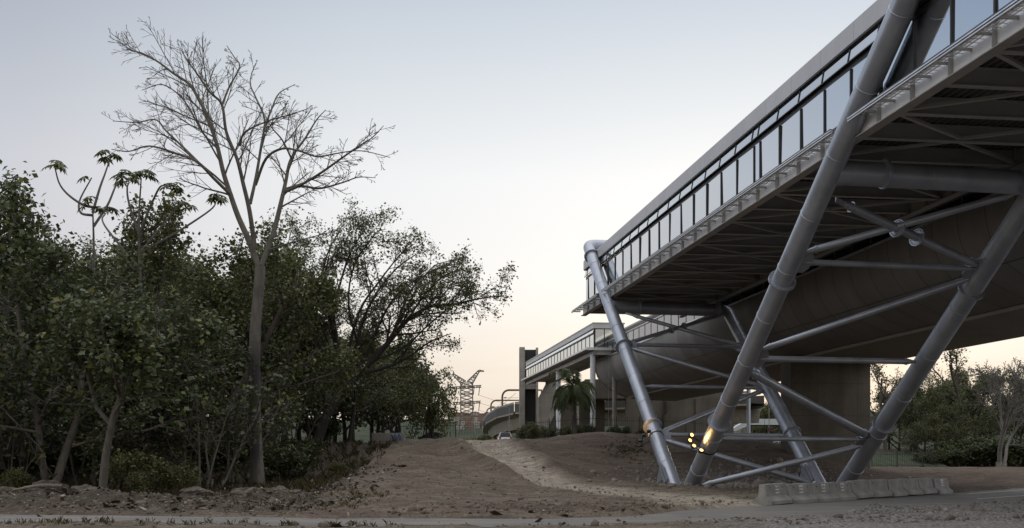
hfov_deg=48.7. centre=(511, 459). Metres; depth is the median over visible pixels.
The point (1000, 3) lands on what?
window
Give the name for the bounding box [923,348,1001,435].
sparse tree
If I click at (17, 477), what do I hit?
bush
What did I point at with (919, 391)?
thicket tree
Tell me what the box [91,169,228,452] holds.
umbrella tree
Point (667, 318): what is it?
window
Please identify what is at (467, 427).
hillside house
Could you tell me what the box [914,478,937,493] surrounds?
concrete barrier
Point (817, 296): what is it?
station hall
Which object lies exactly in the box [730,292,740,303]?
window
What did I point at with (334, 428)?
undergrowth shrub
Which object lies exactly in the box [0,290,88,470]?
thicket tree
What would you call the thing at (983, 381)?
thicket tree
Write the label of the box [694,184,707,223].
window
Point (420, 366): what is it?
thicket tree
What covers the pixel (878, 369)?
sparse tree
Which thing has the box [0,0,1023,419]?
sky
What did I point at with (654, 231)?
window
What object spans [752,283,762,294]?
window
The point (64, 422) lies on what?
thicket tree
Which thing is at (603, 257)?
clerestory window
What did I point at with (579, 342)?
window
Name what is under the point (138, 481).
bush
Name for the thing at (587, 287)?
window
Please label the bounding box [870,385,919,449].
thicket tree
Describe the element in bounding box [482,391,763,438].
railway viaduct
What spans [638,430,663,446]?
floodlight cluster
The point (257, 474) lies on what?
bare tree
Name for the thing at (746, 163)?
window
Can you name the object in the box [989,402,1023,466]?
thicket tree
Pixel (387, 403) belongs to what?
fine leaved tree
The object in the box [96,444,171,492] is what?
bush
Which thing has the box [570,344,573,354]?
window
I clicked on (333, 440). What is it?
thicket tree
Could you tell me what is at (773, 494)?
concrete barrier
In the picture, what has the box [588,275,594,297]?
window
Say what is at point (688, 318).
window
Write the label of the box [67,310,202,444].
thicket tree
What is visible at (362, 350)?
fine leaved tree
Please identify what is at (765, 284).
window
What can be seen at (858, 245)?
window
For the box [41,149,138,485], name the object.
umbrella tree
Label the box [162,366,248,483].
sapling
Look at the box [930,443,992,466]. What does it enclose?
undergrowth shrub
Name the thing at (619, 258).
window
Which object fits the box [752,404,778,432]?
distant tree
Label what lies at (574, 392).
palm tree
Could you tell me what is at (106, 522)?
grass tufts
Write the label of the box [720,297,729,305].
window
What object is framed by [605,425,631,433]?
bush
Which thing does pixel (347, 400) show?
thicket tree
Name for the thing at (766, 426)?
distant tree
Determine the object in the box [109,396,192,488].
sapling
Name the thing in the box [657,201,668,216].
clerestory window
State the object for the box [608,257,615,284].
window
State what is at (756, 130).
clerestory window
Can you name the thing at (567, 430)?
bush
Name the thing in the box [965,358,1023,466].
pale branched tree
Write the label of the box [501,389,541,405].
catenary mast
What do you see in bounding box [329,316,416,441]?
thicket tree
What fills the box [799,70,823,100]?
clerestory window
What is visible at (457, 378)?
power pylon
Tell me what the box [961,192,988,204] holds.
window
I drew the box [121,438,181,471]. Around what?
undergrowth shrub
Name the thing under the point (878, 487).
concrete barrier
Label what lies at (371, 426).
thicket tree
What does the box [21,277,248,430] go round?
thicket tree
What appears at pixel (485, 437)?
distant bush
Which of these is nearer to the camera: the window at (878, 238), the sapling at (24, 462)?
the window at (878, 238)
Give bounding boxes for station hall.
[595,192,1023,467]
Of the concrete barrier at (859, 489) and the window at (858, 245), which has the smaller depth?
the concrete barrier at (859, 489)
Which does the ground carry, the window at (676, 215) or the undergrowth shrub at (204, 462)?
the undergrowth shrub at (204, 462)
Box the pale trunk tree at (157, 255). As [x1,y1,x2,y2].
[98,188,201,477]
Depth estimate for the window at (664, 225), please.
69.37 m
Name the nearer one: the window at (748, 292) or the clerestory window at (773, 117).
the clerestory window at (773, 117)
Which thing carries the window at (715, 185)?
in the glazed bridge
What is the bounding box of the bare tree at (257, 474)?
[101,16,397,486]
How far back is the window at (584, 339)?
133.88 m
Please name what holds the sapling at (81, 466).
on the ground
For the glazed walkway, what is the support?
on the ground
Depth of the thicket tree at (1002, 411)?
170.70 m
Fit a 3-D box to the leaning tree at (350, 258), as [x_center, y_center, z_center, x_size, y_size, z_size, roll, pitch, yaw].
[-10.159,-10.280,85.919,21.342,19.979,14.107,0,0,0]
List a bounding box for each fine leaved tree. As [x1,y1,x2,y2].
[227,240,317,421]
[251,239,341,439]
[263,275,345,442]
[286,337,376,441]
[309,328,410,441]
[320,293,401,441]
[352,335,442,432]
[366,343,424,432]
[870,393,933,451]
[879,370,942,451]
[931,373,1023,444]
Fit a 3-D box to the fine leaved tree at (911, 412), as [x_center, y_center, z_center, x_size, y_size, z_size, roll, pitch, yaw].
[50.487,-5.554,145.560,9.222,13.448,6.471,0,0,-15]
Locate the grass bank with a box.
[870,451,947,466]
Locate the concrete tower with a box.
[519,347,537,427]
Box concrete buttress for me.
[538,381,555,427]
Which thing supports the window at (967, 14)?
in the glazed bridge
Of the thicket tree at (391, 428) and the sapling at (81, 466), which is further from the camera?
the thicket tree at (391, 428)
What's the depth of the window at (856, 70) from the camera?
42.49 m
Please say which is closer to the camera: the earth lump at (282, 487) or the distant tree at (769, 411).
the earth lump at (282, 487)
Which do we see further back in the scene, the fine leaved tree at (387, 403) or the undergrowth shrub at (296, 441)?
the fine leaved tree at (387, 403)
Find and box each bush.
[0,467,36,487]
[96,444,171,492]
[121,467,153,491]
[155,459,203,492]
[325,460,346,474]
[474,432,495,440]
[513,419,545,438]
[513,426,546,438]
[539,425,558,437]
[555,423,571,435]
[577,422,597,433]
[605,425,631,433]
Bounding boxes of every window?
[563,347,566,357]
[567,346,570,356]
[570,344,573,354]
[574,342,577,352]
[577,340,581,350]
[581,338,585,348]
[585,335,589,346]
[586,279,588,299]
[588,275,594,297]
[589,333,594,346]
[600,252,607,262]
[602,262,607,282]
[606,246,614,258]
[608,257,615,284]
[608,340,612,353]
[613,339,616,352]
[614,239,622,251]
[615,251,622,279]
[621,232,630,246]
[623,244,631,273]
[628,330,632,339]
[630,225,639,238]
[631,237,639,267]
[633,327,638,342]
[638,217,648,232]
[639,325,643,341]
[640,230,649,261]
[644,322,650,335]
[648,209,658,224]
[650,222,659,254]
[651,319,656,333]
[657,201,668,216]
[657,316,663,331]
[659,213,669,247]
[664,315,670,329]
[668,190,680,207]
[670,204,681,240]
[671,315,677,325]
[678,315,685,325]
[680,180,692,197]
[681,194,693,232]
[686,316,693,321]
[692,169,706,188]
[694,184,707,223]
[705,157,720,177]
[708,172,721,213]
[719,144,736,166]
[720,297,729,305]
[722,159,737,203]
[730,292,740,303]
[735,129,753,153]
[737,146,754,193]
[741,287,751,298]
[752,124,759,139]
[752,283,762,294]
[755,141,760,180]
[758,108,778,134]
[761,126,780,176]
[763,280,768,289]
[778,90,800,117]
[780,108,801,163]
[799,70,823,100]
[802,90,824,147]
[803,258,817,272]
[818,251,833,266]
[822,48,849,82]
[825,69,851,131]
[834,244,851,259]
[849,23,879,59]
[852,57,881,94]
[852,238,869,252]
[870,233,889,244]
[882,18,914,91]
[912,207,935,226]
[915,0,952,68]
[936,196,960,211]
[953,0,996,41]
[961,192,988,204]
[997,0,1011,10]
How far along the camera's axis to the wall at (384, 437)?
103.88 m
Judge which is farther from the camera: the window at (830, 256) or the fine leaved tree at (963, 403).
the fine leaved tree at (963, 403)
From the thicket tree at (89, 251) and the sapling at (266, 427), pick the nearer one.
the sapling at (266, 427)
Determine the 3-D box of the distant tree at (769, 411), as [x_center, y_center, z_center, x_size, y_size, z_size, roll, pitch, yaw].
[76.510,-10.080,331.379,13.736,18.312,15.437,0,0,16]
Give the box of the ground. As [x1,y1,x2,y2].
[0,412,1023,527]
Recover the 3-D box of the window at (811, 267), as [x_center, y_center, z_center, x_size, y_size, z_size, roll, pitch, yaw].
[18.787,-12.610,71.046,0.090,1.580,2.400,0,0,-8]
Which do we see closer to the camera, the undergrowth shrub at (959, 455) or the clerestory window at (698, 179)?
the clerestory window at (698, 179)
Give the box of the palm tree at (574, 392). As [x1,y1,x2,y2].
[548,368,597,433]
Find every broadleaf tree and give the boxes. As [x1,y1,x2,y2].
[0,159,117,482]
[0,221,245,485]
[51,279,263,488]
[170,208,367,468]
[916,376,959,451]
[1002,375,1021,439]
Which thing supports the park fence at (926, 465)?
on the ground
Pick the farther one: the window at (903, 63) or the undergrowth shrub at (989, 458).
the undergrowth shrub at (989, 458)
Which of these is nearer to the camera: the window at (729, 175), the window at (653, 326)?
the window at (729, 175)
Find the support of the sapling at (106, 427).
on the ground
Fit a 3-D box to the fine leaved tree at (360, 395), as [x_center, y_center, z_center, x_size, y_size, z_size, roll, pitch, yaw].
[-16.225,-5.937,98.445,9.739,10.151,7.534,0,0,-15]
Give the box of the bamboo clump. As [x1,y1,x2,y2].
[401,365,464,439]
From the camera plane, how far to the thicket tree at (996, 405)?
174.98 m
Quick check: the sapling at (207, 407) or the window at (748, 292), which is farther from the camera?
the window at (748, 292)
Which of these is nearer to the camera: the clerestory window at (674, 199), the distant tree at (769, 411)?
the clerestory window at (674, 199)
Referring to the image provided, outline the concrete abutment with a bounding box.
[579,379,733,433]
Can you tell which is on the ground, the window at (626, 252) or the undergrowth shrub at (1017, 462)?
the undergrowth shrub at (1017, 462)
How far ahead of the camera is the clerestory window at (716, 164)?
59.54 m
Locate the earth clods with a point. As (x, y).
(413, 507)
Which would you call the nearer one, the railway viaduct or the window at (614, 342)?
the window at (614, 342)
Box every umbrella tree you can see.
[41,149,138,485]
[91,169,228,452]
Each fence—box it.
[397,421,473,439]
[525,415,728,438]
[871,450,937,466]
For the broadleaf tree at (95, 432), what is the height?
11.082 m
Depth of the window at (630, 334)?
118.64 m
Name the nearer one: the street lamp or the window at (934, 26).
the window at (934, 26)
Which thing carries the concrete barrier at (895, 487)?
on the ground
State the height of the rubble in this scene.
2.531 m
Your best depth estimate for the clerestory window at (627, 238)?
79.05 m
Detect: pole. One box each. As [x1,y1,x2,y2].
[12,484,61,490]
[425,358,432,438]
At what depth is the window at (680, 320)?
99.76 m
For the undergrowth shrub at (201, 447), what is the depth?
72.75 m
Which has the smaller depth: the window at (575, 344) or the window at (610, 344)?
the window at (610, 344)
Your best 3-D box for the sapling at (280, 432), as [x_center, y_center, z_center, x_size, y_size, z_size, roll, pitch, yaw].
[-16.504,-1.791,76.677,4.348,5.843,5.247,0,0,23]
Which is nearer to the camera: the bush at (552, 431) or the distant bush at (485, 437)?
the bush at (552, 431)
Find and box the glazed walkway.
[521,322,624,435]
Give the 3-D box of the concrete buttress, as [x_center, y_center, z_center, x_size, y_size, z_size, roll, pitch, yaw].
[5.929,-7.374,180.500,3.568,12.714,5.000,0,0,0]
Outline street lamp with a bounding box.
[500,407,509,431]
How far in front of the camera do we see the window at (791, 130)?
48.92 m
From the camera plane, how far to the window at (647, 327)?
111.61 m
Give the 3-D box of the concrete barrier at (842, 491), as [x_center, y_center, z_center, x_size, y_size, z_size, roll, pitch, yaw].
[13.505,1.325,46.803,0.780,0.750,1.810,0,0,40]
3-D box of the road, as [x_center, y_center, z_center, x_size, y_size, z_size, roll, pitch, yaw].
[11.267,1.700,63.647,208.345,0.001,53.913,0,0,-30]
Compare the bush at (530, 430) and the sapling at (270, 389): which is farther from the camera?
the bush at (530, 430)
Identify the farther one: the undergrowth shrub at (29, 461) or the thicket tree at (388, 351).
the thicket tree at (388, 351)
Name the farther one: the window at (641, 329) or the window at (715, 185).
the window at (641, 329)
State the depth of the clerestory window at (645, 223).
74.11 m
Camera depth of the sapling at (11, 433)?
60.02 m
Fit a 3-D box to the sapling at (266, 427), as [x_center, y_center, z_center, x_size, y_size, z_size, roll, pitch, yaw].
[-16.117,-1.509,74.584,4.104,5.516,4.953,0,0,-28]
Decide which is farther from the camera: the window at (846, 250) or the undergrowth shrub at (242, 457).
the undergrowth shrub at (242, 457)
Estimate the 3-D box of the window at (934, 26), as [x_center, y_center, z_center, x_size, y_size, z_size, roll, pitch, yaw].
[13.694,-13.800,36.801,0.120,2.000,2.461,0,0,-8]
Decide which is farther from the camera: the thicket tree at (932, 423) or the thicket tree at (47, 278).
the thicket tree at (932, 423)
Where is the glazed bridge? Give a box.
[571,0,1023,485]
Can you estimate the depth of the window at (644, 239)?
74.05 m
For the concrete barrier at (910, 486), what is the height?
0.789 m
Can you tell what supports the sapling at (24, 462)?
on the ground
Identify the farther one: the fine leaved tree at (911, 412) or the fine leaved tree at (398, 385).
the fine leaved tree at (911, 412)
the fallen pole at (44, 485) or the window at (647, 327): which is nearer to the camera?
the fallen pole at (44, 485)
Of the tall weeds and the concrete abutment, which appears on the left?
the tall weeds
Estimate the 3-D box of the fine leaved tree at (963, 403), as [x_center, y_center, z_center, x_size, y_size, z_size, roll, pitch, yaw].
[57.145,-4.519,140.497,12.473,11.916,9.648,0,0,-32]
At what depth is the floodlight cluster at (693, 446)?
58.42 m
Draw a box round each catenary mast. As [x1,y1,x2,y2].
[490,400,518,410]
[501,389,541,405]
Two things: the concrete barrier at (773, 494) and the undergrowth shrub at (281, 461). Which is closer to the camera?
the concrete barrier at (773, 494)
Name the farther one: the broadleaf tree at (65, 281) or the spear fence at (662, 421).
the spear fence at (662, 421)
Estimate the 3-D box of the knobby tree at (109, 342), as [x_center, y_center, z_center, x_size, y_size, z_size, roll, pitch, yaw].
[-16.522,-2.573,48.495,9.369,9.680,8.730,0,0,-6]
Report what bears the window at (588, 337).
in the glazed walkway
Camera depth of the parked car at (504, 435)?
157.93 m
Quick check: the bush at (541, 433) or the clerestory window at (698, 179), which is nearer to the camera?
the clerestory window at (698, 179)
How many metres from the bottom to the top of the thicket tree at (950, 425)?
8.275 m
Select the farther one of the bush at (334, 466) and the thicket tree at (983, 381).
the thicket tree at (983, 381)
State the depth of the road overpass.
229.78 m
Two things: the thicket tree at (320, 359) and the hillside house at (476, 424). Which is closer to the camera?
the thicket tree at (320, 359)
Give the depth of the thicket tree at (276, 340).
87.73 m
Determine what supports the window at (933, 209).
in the station hall
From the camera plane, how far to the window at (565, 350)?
145.86 m
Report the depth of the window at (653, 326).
109.32 m
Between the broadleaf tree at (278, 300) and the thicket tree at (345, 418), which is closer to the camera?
the broadleaf tree at (278, 300)
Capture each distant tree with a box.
[752,402,779,432]
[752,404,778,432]
[755,404,780,432]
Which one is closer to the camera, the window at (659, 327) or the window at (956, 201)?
the window at (956, 201)
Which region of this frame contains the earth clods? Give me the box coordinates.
[0,434,1023,527]
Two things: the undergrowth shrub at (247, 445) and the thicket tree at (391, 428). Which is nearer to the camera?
the undergrowth shrub at (247, 445)
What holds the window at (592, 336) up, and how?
in the glazed walkway
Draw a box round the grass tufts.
[3,437,725,526]
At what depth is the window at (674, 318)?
102.00 m
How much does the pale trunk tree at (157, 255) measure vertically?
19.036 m
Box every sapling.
[0,387,45,485]
[0,409,46,485]
[2,397,72,477]
[19,382,118,484]
[41,396,84,474]
[77,390,169,482]
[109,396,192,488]
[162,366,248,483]
[165,371,285,489]
[201,359,308,482]
[232,394,291,447]
[236,392,297,442]
[262,362,351,440]
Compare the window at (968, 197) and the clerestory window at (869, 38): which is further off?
the window at (968, 197)
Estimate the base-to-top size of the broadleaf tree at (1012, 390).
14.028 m
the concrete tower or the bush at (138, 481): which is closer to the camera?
the bush at (138, 481)
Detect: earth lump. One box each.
[0,486,24,492]
[26,480,69,492]
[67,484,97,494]
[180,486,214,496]
[227,487,261,495]
[273,486,287,489]
[286,489,307,497]
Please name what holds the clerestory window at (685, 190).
in the glazed bridge
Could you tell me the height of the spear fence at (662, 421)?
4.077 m
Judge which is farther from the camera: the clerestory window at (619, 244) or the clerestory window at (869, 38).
the clerestory window at (619, 244)
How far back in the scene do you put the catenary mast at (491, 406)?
269.84 m
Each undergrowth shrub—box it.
[0,451,51,472]
[78,452,112,470]
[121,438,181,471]
[160,447,221,474]
[176,433,242,470]
[217,449,249,467]
[230,437,265,456]
[244,439,322,481]
[266,434,329,459]
[298,414,346,442]
[910,452,954,466]
[928,446,972,466]
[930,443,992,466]
[933,439,1016,466]
[956,434,1023,466]
[1007,455,1023,466]
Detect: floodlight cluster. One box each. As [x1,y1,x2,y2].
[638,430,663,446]
[686,433,716,454]
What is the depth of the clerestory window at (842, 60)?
44.08 m
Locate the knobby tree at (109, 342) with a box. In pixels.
[14,286,242,487]
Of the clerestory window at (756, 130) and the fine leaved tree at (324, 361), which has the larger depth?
the fine leaved tree at (324, 361)
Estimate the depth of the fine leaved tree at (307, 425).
92.87 m
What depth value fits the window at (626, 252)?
79.03 m
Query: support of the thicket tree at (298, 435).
on the ground
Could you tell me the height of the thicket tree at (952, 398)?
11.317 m
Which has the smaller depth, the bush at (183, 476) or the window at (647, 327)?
the bush at (183, 476)
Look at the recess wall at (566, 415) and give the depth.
185.00 m
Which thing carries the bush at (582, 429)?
on the ground
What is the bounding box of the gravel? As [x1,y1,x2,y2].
[676,500,1022,524]
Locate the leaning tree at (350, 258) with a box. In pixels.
[254,197,518,448]
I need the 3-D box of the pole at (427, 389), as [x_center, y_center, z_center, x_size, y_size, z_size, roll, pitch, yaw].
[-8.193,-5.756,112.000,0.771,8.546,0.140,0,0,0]
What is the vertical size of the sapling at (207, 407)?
6.714 m
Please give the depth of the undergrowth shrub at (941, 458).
128.10 m
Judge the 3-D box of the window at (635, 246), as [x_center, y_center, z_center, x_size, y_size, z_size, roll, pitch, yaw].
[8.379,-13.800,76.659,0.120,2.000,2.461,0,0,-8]
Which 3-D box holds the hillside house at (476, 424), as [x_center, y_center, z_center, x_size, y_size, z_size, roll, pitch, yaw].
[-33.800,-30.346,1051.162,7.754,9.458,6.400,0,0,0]
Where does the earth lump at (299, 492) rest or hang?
on the ground
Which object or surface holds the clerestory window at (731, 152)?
in the glazed bridge
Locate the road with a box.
[0,488,1023,526]
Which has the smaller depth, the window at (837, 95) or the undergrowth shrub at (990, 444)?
the window at (837, 95)
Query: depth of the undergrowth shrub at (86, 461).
73.30 m
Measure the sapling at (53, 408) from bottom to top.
6.966 m
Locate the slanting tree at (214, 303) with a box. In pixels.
[189,225,276,470]
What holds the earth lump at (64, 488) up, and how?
on the ground
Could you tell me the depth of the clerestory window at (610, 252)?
83.89 m
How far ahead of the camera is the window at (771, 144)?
51.31 m
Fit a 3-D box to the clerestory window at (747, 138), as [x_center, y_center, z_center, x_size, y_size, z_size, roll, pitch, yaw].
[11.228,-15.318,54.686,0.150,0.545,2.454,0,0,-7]
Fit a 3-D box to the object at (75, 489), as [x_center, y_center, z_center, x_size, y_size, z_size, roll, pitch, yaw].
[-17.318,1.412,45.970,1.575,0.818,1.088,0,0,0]
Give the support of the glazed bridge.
on the ground
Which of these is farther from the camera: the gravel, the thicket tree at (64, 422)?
the thicket tree at (64, 422)
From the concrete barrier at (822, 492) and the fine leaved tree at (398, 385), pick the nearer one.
the concrete barrier at (822, 492)
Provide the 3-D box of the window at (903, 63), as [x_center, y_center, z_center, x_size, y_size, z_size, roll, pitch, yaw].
[13.369,-13.800,39.242,0.120,2.000,2.461,0,0,-8]
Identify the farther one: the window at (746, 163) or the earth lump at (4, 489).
the window at (746, 163)
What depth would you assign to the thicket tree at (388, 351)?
120.74 m
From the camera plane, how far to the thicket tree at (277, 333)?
83.48 m
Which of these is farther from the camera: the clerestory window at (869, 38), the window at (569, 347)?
the window at (569, 347)
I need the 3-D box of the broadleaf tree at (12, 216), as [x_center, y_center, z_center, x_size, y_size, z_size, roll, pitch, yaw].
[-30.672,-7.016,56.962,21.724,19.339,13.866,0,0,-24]
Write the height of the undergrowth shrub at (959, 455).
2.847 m
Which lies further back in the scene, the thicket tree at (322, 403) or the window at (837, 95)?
the thicket tree at (322, 403)
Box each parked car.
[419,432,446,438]
[497,432,511,438]
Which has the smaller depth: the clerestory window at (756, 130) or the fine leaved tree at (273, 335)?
the clerestory window at (756, 130)
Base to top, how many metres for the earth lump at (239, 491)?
0.738 m
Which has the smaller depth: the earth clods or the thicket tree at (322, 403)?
the earth clods
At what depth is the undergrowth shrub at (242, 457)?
73.72 m
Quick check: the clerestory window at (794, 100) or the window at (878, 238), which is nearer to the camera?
the clerestory window at (794, 100)
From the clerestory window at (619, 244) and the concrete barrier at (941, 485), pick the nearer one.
the concrete barrier at (941, 485)
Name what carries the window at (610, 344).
in the station hall
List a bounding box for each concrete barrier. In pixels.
[752,483,791,504]
[786,483,817,503]
[811,483,838,501]
[826,482,856,500]
[846,479,873,498]
[868,479,892,497]
[887,479,907,496]
[897,478,923,494]
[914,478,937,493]
[932,478,952,493]
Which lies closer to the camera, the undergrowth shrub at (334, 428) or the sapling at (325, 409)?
the sapling at (325, 409)
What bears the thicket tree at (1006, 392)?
on the ground
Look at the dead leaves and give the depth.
38.78 m
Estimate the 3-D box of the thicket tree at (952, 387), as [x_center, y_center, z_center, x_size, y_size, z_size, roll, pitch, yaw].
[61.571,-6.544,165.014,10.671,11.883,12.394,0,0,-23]
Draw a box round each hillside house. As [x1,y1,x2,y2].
[465,422,472,428]
[471,421,479,427]
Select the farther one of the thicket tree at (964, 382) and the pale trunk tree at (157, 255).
the thicket tree at (964, 382)
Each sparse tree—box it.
[870,364,902,466]
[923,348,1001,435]
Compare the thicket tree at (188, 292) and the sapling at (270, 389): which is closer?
the sapling at (270, 389)
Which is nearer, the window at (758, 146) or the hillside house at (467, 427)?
the window at (758, 146)
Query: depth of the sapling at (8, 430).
59.19 m
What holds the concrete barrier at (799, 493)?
on the road
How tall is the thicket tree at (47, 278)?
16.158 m
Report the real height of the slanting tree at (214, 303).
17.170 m
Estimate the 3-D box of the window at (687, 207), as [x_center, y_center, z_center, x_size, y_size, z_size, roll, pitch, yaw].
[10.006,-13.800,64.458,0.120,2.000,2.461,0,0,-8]
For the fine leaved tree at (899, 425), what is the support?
on the ground
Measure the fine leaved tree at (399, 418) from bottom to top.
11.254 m
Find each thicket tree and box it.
[0,287,91,463]
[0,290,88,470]
[1,238,56,454]
[1,295,77,453]
[15,229,116,435]
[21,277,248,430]
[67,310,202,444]
[70,227,283,455]
[95,223,302,392]
[184,247,363,438]
[209,312,351,440]
[215,265,324,435]
[261,312,345,423]
[280,376,376,427]
[308,326,362,441]
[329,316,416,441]
[346,356,448,432]
[357,339,417,441]
[366,328,453,432]
[390,400,433,432]
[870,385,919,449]
[871,381,966,450]
[893,409,950,452]
[908,379,997,445]
[920,366,985,443]
[920,373,974,447]
[934,403,990,445]
[939,367,1016,438]
[969,368,1022,439]
[985,363,1023,427]
[988,395,1018,439]
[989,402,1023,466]
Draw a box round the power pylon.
[452,370,483,437]
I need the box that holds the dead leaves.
[0,464,747,527]
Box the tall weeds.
[0,436,397,493]
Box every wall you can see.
[372,433,404,442]
[548,401,572,435]
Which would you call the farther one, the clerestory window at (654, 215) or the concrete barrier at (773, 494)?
the clerestory window at (654, 215)
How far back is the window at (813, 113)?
46.53 m
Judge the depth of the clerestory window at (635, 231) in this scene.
76.66 m
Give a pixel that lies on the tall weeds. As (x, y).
(302, 486)
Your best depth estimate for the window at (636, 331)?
116.06 m
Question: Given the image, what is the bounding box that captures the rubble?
[569,454,910,490]
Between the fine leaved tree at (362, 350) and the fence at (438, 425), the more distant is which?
the fence at (438, 425)
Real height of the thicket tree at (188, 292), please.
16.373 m
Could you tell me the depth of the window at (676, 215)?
66.93 m
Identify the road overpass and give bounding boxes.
[734,419,778,432]
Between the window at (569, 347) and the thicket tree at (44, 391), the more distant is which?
the window at (569, 347)
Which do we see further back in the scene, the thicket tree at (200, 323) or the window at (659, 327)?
the window at (659, 327)

